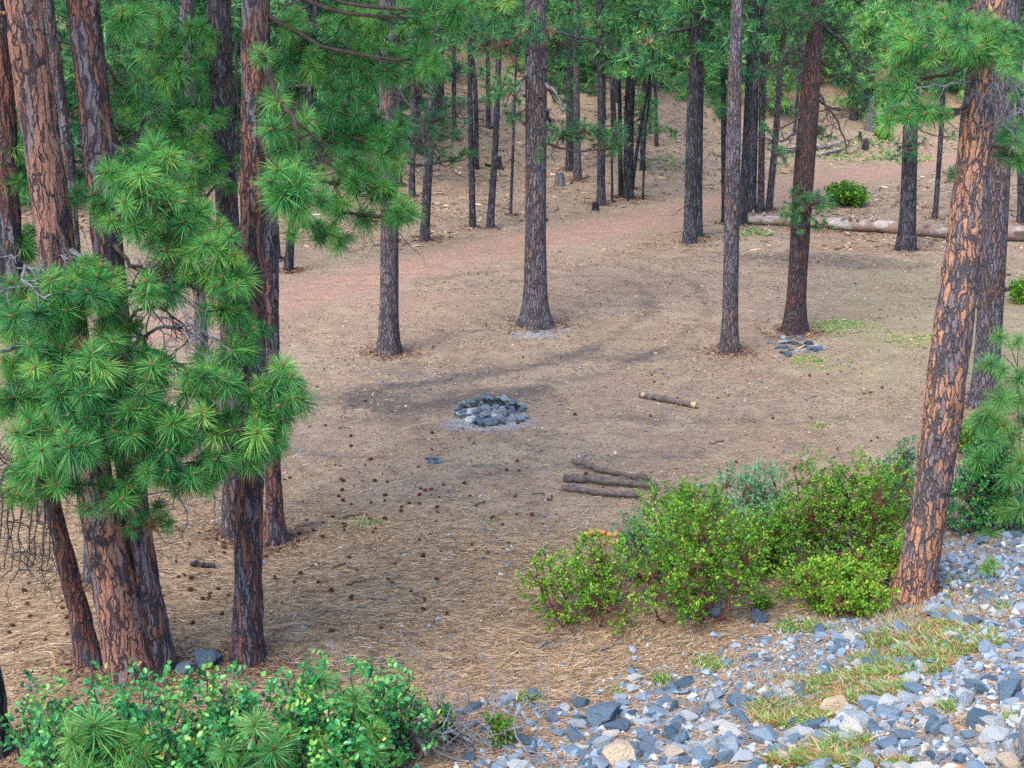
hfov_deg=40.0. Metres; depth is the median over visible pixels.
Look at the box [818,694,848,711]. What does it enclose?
rock
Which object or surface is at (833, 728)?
rock
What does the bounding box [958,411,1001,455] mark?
shrub
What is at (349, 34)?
pine tree
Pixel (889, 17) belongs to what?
young pine
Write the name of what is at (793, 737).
rock
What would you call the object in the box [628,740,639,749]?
rock
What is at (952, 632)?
rock
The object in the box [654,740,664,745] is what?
rock
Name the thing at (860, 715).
rock
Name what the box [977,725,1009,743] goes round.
rock
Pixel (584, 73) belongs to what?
young pine
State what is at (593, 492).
log
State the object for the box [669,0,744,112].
young pine
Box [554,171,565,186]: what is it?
stump
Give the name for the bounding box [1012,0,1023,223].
pine tree
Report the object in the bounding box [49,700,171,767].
seedling pine
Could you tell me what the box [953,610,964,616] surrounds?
rock
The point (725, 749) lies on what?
rock
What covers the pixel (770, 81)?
pine tree
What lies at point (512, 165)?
pine tree
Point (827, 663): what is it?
rock
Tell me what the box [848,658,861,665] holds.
rock
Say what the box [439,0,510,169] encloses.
pine tree
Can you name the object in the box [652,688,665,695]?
rock
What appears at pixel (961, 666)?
rock
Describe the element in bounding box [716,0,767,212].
pine tree
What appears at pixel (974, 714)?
rock
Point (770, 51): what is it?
young pine
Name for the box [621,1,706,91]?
young pine
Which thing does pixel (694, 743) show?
rock
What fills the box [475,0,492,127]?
pine tree
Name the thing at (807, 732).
rock
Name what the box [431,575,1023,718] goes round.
plants
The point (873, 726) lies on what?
rock
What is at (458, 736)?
dead brush
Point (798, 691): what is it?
rock
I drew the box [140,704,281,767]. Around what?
shrub
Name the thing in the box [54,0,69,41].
pine tree
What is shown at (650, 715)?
rock
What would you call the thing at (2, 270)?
pine tree
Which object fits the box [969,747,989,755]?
rock
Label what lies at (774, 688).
rock
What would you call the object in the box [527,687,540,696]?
rock
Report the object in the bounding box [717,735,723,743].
rock
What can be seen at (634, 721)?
rock
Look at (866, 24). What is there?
young pine
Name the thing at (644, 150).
pine tree
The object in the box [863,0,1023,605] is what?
pine tree
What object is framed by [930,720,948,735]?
rock
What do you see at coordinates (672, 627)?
plants
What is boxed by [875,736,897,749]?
rock
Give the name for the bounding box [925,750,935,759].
rock
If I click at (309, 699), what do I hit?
shrub
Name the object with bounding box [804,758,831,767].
rock
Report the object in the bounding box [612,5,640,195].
pine tree
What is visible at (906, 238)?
pine tree
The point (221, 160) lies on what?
pine tree
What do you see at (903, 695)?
rock
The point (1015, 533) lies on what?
rock
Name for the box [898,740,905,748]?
rock
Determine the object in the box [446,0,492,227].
pine tree
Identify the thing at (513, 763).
rock
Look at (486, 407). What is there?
stone
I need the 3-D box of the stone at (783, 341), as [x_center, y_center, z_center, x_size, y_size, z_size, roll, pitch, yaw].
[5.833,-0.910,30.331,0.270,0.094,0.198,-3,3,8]
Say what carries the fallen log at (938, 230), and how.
on the ground
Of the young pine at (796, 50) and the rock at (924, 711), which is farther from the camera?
the young pine at (796, 50)
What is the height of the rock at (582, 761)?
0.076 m
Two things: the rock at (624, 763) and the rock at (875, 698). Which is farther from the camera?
the rock at (875, 698)
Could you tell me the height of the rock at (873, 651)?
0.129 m
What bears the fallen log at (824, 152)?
on the ground
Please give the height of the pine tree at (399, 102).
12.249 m
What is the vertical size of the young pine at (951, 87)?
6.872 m
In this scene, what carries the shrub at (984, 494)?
on the ground
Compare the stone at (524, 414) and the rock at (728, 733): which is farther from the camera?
the stone at (524, 414)
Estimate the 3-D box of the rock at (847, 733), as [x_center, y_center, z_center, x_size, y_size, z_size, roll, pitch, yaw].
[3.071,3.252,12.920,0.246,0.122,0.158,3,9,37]
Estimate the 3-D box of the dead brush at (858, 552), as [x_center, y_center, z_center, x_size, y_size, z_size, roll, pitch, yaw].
[4.364,2.578,18.012,1.860,1.281,1.325,0,16,0]
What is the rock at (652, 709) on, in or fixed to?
on the ground
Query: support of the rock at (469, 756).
on the ground
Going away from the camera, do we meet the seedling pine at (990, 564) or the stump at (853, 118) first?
the seedling pine at (990, 564)
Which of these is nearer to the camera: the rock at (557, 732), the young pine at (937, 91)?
the rock at (557, 732)
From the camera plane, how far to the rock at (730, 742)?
13.19 m
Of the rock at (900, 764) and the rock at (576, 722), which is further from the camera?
the rock at (576, 722)
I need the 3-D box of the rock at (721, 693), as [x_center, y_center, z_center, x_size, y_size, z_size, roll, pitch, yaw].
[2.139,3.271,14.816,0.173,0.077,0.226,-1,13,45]
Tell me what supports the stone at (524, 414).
on the ground
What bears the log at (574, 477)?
on the ground
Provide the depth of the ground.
26.74 m
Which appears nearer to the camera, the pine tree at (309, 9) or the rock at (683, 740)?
the rock at (683, 740)
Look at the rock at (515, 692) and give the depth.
15.28 m
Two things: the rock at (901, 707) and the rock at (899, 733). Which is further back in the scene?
the rock at (901, 707)
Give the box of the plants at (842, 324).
[788,319,932,427]
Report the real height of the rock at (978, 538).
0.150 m
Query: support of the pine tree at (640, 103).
on the ground
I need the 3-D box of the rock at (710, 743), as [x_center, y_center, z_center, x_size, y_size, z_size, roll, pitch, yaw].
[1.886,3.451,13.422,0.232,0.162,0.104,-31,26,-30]
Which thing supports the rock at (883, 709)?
on the ground
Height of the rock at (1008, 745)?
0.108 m
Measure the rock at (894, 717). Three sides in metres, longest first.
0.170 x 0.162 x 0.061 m
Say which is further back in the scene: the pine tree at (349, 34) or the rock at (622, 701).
the pine tree at (349, 34)
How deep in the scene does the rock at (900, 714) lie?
13.20 m
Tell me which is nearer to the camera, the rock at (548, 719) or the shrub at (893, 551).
the rock at (548, 719)
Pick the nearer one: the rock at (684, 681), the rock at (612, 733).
the rock at (612, 733)
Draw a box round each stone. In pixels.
[453,405,462,410]
[457,400,466,406]
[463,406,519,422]
[466,398,477,405]
[471,407,482,413]
[479,394,487,400]
[479,412,490,416]
[480,404,490,409]
[482,418,493,424]
[492,404,499,410]
[496,415,504,422]
[499,409,507,416]
[501,397,510,402]
[508,398,516,404]
[515,414,524,420]
[519,402,527,408]
[520,412,528,417]
[776,340,788,343]
[783,352,791,356]
[790,340,798,344]
[804,340,813,344]
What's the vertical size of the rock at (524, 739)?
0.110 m
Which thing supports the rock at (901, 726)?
on the ground
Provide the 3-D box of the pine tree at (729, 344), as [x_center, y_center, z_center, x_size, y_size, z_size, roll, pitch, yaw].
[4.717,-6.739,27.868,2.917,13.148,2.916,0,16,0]
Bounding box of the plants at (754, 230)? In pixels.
[638,134,934,236]
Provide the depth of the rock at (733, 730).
13.57 m
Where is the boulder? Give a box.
[1018,717,1023,760]
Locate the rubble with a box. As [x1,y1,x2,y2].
[453,506,1023,767]
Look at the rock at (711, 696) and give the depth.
14.66 m
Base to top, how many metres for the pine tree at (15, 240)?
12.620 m
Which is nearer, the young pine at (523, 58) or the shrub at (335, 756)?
the shrub at (335, 756)
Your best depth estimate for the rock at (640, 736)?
13.98 m
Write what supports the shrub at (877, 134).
on the ground
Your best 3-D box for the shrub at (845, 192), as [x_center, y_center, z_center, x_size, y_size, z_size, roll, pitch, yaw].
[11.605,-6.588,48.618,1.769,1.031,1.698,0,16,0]
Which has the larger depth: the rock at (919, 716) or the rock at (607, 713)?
the rock at (607, 713)
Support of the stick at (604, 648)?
on the ground
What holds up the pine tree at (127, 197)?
on the ground
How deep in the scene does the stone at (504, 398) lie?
25.23 m
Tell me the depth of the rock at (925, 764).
11.89 m
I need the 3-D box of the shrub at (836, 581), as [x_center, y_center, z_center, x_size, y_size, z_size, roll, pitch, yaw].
[4.016,2.438,17.519,1.564,0.812,1.595,0,16,0]
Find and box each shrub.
[0,668,86,767]
[11,694,142,767]
[81,657,211,767]
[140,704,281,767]
[163,656,282,767]
[248,649,380,767]
[248,700,399,767]
[333,655,445,767]
[428,702,465,745]
[481,708,517,747]
[514,525,649,635]
[605,503,676,583]
[612,466,784,628]
[629,475,715,546]
[698,458,803,556]
[723,493,821,582]
[748,591,778,609]
[773,443,915,568]
[773,536,902,618]
[806,596,832,616]
[822,179,871,208]
[863,528,904,584]
[872,434,917,521]
[873,125,894,139]
[945,413,1023,536]
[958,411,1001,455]
[1004,274,1023,305]
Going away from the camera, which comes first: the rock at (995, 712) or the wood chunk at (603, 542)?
the rock at (995, 712)
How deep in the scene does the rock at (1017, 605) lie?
16.18 m
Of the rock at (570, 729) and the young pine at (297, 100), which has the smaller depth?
the rock at (570, 729)
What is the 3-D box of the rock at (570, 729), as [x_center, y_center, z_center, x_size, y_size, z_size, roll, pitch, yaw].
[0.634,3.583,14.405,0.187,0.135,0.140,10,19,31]
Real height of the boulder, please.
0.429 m
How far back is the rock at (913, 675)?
14.08 m
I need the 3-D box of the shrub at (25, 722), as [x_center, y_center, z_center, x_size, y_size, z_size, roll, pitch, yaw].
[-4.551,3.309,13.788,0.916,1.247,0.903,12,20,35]
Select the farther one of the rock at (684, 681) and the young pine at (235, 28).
the young pine at (235, 28)
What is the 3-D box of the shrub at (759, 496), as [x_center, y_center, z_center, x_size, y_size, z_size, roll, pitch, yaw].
[3.300,1.697,19.102,1.552,1.426,1.680,0,16,0]
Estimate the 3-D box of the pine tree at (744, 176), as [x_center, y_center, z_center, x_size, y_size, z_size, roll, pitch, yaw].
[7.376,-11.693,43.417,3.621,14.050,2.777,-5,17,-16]
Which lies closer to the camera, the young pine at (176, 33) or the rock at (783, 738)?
the rock at (783, 738)
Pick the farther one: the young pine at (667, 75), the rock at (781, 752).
the young pine at (667, 75)
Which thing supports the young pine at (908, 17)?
on the ground
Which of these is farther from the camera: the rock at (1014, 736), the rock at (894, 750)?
the rock at (894, 750)
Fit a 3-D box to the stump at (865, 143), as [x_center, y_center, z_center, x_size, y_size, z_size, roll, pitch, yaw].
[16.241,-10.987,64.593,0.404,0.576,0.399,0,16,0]
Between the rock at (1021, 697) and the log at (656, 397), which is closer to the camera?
the rock at (1021, 697)
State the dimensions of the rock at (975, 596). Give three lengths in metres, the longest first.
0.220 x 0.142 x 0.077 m
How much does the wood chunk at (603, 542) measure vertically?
0.126 m
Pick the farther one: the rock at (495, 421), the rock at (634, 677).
the rock at (495, 421)
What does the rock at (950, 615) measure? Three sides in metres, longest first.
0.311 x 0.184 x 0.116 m
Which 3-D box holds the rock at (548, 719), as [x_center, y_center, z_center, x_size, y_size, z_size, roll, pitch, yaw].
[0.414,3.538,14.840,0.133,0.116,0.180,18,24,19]
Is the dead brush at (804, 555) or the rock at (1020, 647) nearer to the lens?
the rock at (1020, 647)
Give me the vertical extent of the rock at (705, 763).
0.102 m
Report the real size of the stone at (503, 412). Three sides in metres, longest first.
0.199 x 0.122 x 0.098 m
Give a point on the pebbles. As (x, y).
(490, 530)
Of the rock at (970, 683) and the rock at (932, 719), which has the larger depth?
the rock at (970, 683)
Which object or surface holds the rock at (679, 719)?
on the ground
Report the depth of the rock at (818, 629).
16.64 m
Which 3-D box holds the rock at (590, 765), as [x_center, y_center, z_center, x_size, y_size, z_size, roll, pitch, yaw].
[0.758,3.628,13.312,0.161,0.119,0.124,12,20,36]
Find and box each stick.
[190,562,214,567]
[346,578,376,584]
[542,642,566,649]
[599,640,623,650]
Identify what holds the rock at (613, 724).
on the ground
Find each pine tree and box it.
[0,0,72,303]
[0,0,103,670]
[0,0,155,688]
[0,13,13,759]
[42,0,89,583]
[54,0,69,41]
[56,1,108,44]
[64,0,240,540]
[66,0,251,677]
[177,0,211,453]
[182,0,335,668]
[231,0,378,270]
[237,0,369,170]
[263,0,521,546]
[277,213,281,258]
[312,0,378,152]
[358,0,478,355]
[369,0,411,186]
[373,0,443,197]
[397,0,492,241]
[400,0,446,152]
[406,1,482,122]
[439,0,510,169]
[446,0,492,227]
[448,33,465,138]
[466,0,559,227]
[467,0,631,329]
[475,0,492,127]
[486,2,524,213]
[514,0,611,170]
[546,0,627,180]
[554,0,660,205]
[558,0,685,199]
[560,0,628,120]
[560,1,665,141]
[564,4,626,102]
[593,0,776,243]
[595,0,704,170]
[596,90,622,201]
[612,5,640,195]
[622,30,656,186]
[634,71,660,197]
[639,0,670,134]
[639,0,674,146]
[645,0,776,236]
[703,0,769,223]
[707,0,802,224]
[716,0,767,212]
[718,0,742,354]
[741,0,881,335]
[743,0,807,212]
[746,0,825,210]
[758,1,796,115]
[786,11,808,132]
[835,0,907,93]
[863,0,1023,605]
[874,0,956,251]
[923,0,972,217]
[966,0,1023,408]
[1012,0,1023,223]
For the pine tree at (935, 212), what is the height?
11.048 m
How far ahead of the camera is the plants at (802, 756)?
14.40 m
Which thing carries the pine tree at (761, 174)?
on the ground
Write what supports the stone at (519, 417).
on the ground
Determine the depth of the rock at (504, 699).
15.14 m
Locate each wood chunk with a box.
[584,529,618,538]
[602,539,618,545]
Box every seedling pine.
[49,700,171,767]
[196,706,332,767]
[274,657,369,761]
[299,679,393,767]
[962,323,1023,538]
[977,555,1000,577]
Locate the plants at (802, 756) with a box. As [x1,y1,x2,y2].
[735,612,1010,767]
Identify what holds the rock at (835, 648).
on the ground
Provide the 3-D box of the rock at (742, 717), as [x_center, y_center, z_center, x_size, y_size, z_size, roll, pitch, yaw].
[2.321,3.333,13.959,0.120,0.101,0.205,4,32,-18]
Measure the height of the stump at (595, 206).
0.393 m
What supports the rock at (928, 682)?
on the ground
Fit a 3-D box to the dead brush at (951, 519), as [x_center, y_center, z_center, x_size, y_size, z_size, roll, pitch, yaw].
[6.125,1.910,20.017,1.664,0.939,0.902,0,16,0]
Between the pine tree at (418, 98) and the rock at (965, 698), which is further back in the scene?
the pine tree at (418, 98)
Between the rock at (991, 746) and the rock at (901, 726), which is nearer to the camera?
the rock at (991, 746)
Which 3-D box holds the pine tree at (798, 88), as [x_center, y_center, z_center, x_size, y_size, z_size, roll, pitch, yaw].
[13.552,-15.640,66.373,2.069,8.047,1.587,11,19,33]
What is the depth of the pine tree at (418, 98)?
53.71 m
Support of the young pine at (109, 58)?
on the ground
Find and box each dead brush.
[279,628,601,767]
[728,519,851,584]
[789,528,898,597]
[898,499,993,537]
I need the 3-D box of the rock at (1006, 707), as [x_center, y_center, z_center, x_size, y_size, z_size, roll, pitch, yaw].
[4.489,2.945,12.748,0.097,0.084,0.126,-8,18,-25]
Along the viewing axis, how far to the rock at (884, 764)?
12.02 m
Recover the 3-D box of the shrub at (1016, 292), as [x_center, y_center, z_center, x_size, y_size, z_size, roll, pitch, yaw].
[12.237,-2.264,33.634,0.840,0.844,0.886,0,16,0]
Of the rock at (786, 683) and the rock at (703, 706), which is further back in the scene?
the rock at (786, 683)
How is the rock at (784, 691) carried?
on the ground
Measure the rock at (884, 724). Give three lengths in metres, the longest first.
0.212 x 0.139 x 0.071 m
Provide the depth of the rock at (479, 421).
24.59 m
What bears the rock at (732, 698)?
on the ground
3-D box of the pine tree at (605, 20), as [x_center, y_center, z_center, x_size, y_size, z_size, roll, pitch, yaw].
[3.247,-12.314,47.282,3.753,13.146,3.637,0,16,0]
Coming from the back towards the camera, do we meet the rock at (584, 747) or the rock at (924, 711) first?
the rock at (584, 747)
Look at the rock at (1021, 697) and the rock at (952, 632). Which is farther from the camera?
the rock at (952, 632)
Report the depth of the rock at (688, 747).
13.40 m
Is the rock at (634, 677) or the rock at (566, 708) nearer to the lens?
the rock at (566, 708)
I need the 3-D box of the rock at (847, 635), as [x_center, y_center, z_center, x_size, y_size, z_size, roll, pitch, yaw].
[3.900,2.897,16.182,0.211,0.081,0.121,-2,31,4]
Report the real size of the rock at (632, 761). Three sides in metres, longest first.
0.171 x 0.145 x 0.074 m
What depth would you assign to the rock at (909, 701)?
13.43 m
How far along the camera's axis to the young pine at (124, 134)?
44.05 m
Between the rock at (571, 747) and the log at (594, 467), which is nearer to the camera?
the rock at (571, 747)
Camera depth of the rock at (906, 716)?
13.07 m
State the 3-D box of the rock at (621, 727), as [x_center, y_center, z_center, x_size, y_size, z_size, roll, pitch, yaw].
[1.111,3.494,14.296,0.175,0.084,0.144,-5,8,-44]
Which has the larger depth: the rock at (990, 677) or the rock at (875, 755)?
the rock at (990, 677)
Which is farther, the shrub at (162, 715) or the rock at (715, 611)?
the rock at (715, 611)
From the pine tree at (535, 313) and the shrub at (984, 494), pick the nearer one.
the shrub at (984, 494)
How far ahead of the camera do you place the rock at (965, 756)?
11.86 m
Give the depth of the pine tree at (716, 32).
41.68 m
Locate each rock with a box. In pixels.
[175,661,195,674]
[194,649,221,669]
[454,707,469,714]
[461,751,475,762]
[468,702,481,710]
[476,415,484,425]
[493,416,498,425]
[496,758,508,767]
[498,690,519,696]
[499,694,515,703]
[506,759,532,767]
[508,753,521,760]
[518,734,536,746]
[522,745,535,753]
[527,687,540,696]
[545,711,557,723]
[552,729,564,735]
[556,701,571,711]
[565,724,580,737]
[566,744,581,750]
[567,719,588,727]
[569,731,586,741]
[571,715,584,717]
[571,743,589,749]
[572,698,588,707]
[574,718,589,728]
[575,702,621,726]
[577,750,590,757]
[577,758,591,765]
[585,761,596,767]
[587,734,599,741]
[589,754,609,767]
[591,735,612,749]
[602,729,619,737]
[602,739,635,765]
[603,718,630,731]
[612,693,627,700]
[614,759,630,767]
[615,725,625,731]
[616,698,630,705]
[626,673,642,681]
[626,684,640,692]
[626,709,637,715]
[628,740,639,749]
[629,755,642,763]
[630,762,641,767]
[632,718,640,726]
[635,732,652,740]
[637,716,654,725]
[638,741,660,753]
[639,690,649,696]
[642,734,654,744]
[642,750,651,761]
[644,713,654,717]
[648,706,665,712]
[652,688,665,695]
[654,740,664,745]
[655,698,665,707]
[656,709,670,716]
[657,757,666,765]
[661,683,675,690]
[662,693,671,702]
[664,725,677,739]
[665,745,686,757]
[666,757,672,763]
[669,699,678,711]
[669,722,680,730]
[670,715,683,725]
[672,731,689,742]
[673,675,693,687]
[674,732,686,744]
[676,755,691,765]
[681,710,698,720]
[682,744,694,752]
[684,740,703,746]
[692,746,708,758]
[698,721,715,731]
[700,736,717,750]
[701,702,709,713]
[701,759,716,767]
[702,754,714,759]
[704,605,721,617]
[704,690,715,703]
[708,690,724,697]
[709,700,724,711]
[710,675,720,681]
[711,719,728,726]
[715,744,725,751]
[715,750,733,763]
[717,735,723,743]
[718,724,741,735]
[719,721,734,727]
[719,747,734,753]
[721,735,737,752]
[725,730,735,736]
[726,692,752,706]
[727,737,744,746]
[730,706,748,716]
[730,749,754,763]
[737,712,750,723]
[745,725,779,743]
[748,762,758,767]
[750,609,768,623]
[761,692,773,701]
[771,684,781,690]
[774,742,787,750]
[777,750,791,759]
[780,732,791,743]
[781,680,793,688]
[782,688,792,695]
[784,733,799,743]
[785,728,802,740]
[788,717,795,726]
[793,683,804,691]
[793,688,804,697]
[796,726,814,736]
[801,716,824,729]
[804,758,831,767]
[812,628,824,631]
[812,729,823,740]
[813,622,824,631]
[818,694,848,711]
[822,661,834,672]
[830,631,845,640]
[830,726,838,731]
[831,645,840,653]
[834,638,849,645]
[835,732,858,743]
[839,709,853,714]
[839,715,863,733]
[840,629,854,634]
[842,710,869,728]
[843,632,853,638]
[843,704,858,711]
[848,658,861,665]
[854,640,865,647]
[856,758,873,767]
[858,695,880,703]
[858,698,876,710]
[861,657,871,663]
[867,650,876,656]
[867,721,882,732]
[873,753,883,762]
[874,704,900,718]
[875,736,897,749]
[878,693,901,705]
[878,718,898,728]
[880,759,893,767]
[882,745,899,759]
[887,713,899,720]
[890,711,902,716]
[890,761,910,767]
[892,728,914,740]
[893,620,910,632]
[893,655,901,664]
[894,703,908,711]
[896,723,909,729]
[897,690,918,701]
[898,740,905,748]
[900,698,913,706]
[901,657,909,665]
[901,671,920,682]
[901,680,925,694]
[902,712,913,719]
[904,738,921,747]
[912,761,936,767]
[913,714,922,719]
[914,718,927,727]
[917,662,925,668]
[919,603,939,612]
[919,696,942,706]
[919,707,936,716]
[922,678,931,686]
[924,714,937,732]
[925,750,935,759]
[930,598,942,603]
[930,611,946,619]
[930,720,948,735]
[935,714,948,719]
[939,724,956,734]
[941,630,959,638]
[946,611,962,622]
[949,739,967,748]
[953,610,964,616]
[953,752,964,761]
[954,662,965,677]
[954,677,963,685]
[955,753,966,762]
[956,687,974,697]
[956,704,964,713]
[956,748,971,755]
[957,691,974,706]
[959,730,974,737]
[961,745,976,752]
[962,678,984,689]
[964,615,982,626]
[965,674,981,679]
[966,707,996,728]
[969,572,985,576]
[969,594,979,602]
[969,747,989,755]
[973,684,988,693]
[974,535,988,544]
[975,724,984,731]
[977,588,992,595]
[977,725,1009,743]
[977,755,983,761]
[978,553,987,562]
[978,639,996,653]
[979,593,996,603]
[979,715,1005,725]
[980,674,996,680]
[984,742,997,751]
[984,750,999,764]
[993,710,1003,717]
[995,750,1021,767]
[997,678,1021,700]
[998,704,1010,711]
[1001,531,1012,538]
[1001,697,1019,707]
[1002,738,1014,751]
[1005,651,1023,659]
[1007,671,1022,682]
[1008,714,1019,724]
[1008,732,1018,740]
[1009,530,1023,537]
[1012,546,1023,551]
[1013,602,1023,608]
[1013,692,1023,701]
[1014,738,1017,748]
[1015,643,1023,651]
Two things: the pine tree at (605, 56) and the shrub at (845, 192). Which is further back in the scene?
the pine tree at (605, 56)
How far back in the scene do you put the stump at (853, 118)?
69.39 m
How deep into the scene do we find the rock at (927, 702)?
13.29 m
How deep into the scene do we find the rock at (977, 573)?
17.87 m
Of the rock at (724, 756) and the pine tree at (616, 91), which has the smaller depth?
the rock at (724, 756)
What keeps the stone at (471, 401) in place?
on the ash at (493, 413)
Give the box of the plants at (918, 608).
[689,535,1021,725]
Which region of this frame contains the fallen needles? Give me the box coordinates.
[0,384,1023,767]
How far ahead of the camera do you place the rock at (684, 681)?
15.39 m
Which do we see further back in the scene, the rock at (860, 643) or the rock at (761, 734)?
the rock at (860, 643)
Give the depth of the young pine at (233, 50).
56.80 m
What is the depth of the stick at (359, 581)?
18.30 m
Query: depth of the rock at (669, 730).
13.94 m
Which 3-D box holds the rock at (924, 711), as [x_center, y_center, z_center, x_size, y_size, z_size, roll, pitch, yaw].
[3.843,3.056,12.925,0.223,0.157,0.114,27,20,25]
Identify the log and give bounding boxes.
[446,96,485,105]
[561,485,640,497]
[563,473,658,487]
[571,458,650,480]
[638,392,698,408]
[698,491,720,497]
[748,210,1023,239]
[781,141,842,152]
[816,148,840,156]
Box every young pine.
[15,27,115,204]
[17,0,171,208]
[62,0,186,183]
[102,2,206,107]
[106,0,241,158]
[147,0,241,106]
[174,0,291,177]
[200,0,365,177]
[239,3,316,95]
[275,0,376,149]
[329,0,444,144]
[367,1,451,112]
[406,24,475,80]
[472,0,551,61]
[496,0,565,73]
[546,0,608,95]
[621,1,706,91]
[659,7,726,67]
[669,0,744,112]
[707,4,805,78]
[758,23,800,119]
[769,3,835,69]
[798,0,873,52]
[801,0,881,94]
[824,0,920,129]
[860,0,922,108]
[877,0,972,108]
[882,0,937,74]
[925,0,969,87]
[946,2,971,93]
[956,68,1023,121]
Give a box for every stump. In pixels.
[497,155,502,169]
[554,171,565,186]
[591,201,599,210]
[849,108,858,120]
[861,138,868,149]
[864,93,874,131]
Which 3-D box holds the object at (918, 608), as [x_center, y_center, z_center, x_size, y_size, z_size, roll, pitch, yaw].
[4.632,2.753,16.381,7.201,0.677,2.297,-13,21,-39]
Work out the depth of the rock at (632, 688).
15.40 m
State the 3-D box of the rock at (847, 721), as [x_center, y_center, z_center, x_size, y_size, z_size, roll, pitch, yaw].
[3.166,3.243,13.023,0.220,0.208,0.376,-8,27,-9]
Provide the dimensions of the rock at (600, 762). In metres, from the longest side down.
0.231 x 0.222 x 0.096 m
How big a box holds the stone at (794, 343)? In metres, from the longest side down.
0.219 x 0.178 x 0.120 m
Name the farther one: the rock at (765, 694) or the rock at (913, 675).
the rock at (765, 694)
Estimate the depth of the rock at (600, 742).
13.93 m
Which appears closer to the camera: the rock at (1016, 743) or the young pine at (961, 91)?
the rock at (1016, 743)
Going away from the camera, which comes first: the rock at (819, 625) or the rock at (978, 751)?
the rock at (978, 751)
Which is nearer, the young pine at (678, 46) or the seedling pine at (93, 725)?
the seedling pine at (93, 725)
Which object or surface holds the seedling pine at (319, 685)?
on the ground
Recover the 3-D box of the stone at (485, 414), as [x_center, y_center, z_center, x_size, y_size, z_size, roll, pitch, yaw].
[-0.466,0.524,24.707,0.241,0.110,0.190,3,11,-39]
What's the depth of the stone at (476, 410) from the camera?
24.89 m
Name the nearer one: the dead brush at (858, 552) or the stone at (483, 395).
the dead brush at (858, 552)
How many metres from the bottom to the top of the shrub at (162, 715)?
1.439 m
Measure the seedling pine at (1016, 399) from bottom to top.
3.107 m
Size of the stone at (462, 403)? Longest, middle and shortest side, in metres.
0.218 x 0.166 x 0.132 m
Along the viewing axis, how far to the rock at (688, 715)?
14.32 m
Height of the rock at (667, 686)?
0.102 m
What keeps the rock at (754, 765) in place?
on the ground
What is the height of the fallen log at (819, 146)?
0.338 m
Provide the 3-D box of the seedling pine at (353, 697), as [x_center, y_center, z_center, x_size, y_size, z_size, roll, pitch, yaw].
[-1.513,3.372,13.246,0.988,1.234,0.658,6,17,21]
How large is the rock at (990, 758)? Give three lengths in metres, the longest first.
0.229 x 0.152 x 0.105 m
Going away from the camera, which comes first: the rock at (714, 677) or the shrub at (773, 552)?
the rock at (714, 677)
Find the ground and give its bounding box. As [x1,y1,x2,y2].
[0,0,1023,767]
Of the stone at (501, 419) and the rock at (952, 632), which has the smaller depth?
the rock at (952, 632)
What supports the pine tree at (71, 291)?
on the ground
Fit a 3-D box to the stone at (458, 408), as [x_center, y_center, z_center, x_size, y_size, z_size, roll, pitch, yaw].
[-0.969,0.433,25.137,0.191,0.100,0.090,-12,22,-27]
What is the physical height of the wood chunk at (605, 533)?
0.150 m
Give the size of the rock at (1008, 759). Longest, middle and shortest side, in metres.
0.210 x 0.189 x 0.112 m
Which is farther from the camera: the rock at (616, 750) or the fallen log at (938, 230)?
the fallen log at (938, 230)
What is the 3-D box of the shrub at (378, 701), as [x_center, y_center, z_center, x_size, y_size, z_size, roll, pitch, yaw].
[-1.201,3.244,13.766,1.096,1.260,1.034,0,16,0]
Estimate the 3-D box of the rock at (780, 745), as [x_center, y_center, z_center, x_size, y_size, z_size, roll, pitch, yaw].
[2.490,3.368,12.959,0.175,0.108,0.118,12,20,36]
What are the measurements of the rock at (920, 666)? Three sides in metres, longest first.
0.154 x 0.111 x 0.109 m
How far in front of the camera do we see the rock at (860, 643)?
15.74 m
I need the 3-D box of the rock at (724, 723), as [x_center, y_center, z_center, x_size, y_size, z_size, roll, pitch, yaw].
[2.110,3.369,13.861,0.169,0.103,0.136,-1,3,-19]
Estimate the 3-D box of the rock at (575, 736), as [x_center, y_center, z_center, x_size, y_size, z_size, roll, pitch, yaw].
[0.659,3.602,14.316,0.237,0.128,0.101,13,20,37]
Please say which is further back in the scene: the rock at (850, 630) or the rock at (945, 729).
the rock at (850, 630)
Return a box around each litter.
[21,23,1023,250]
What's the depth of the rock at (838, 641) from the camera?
15.91 m
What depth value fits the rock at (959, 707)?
12.96 m
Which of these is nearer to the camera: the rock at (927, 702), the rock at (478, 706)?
the rock at (927, 702)
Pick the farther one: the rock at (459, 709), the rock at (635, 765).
the rock at (459, 709)
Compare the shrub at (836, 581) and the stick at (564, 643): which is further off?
the shrub at (836, 581)
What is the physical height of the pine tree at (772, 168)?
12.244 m
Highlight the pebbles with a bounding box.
[154,276,924,666]
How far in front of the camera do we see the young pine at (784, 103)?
68.63 m
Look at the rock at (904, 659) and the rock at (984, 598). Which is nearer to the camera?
the rock at (904, 659)
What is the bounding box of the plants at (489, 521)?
[345,514,496,529]
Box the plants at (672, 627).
[562,615,791,637]
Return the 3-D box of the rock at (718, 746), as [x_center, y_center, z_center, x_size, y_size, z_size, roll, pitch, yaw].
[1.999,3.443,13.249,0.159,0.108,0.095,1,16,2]
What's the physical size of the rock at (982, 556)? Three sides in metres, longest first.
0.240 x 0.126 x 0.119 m
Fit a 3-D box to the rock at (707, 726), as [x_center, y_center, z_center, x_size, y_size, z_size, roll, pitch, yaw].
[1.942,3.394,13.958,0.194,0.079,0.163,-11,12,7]
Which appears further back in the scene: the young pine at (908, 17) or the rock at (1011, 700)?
the young pine at (908, 17)
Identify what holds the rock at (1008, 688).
on the ground

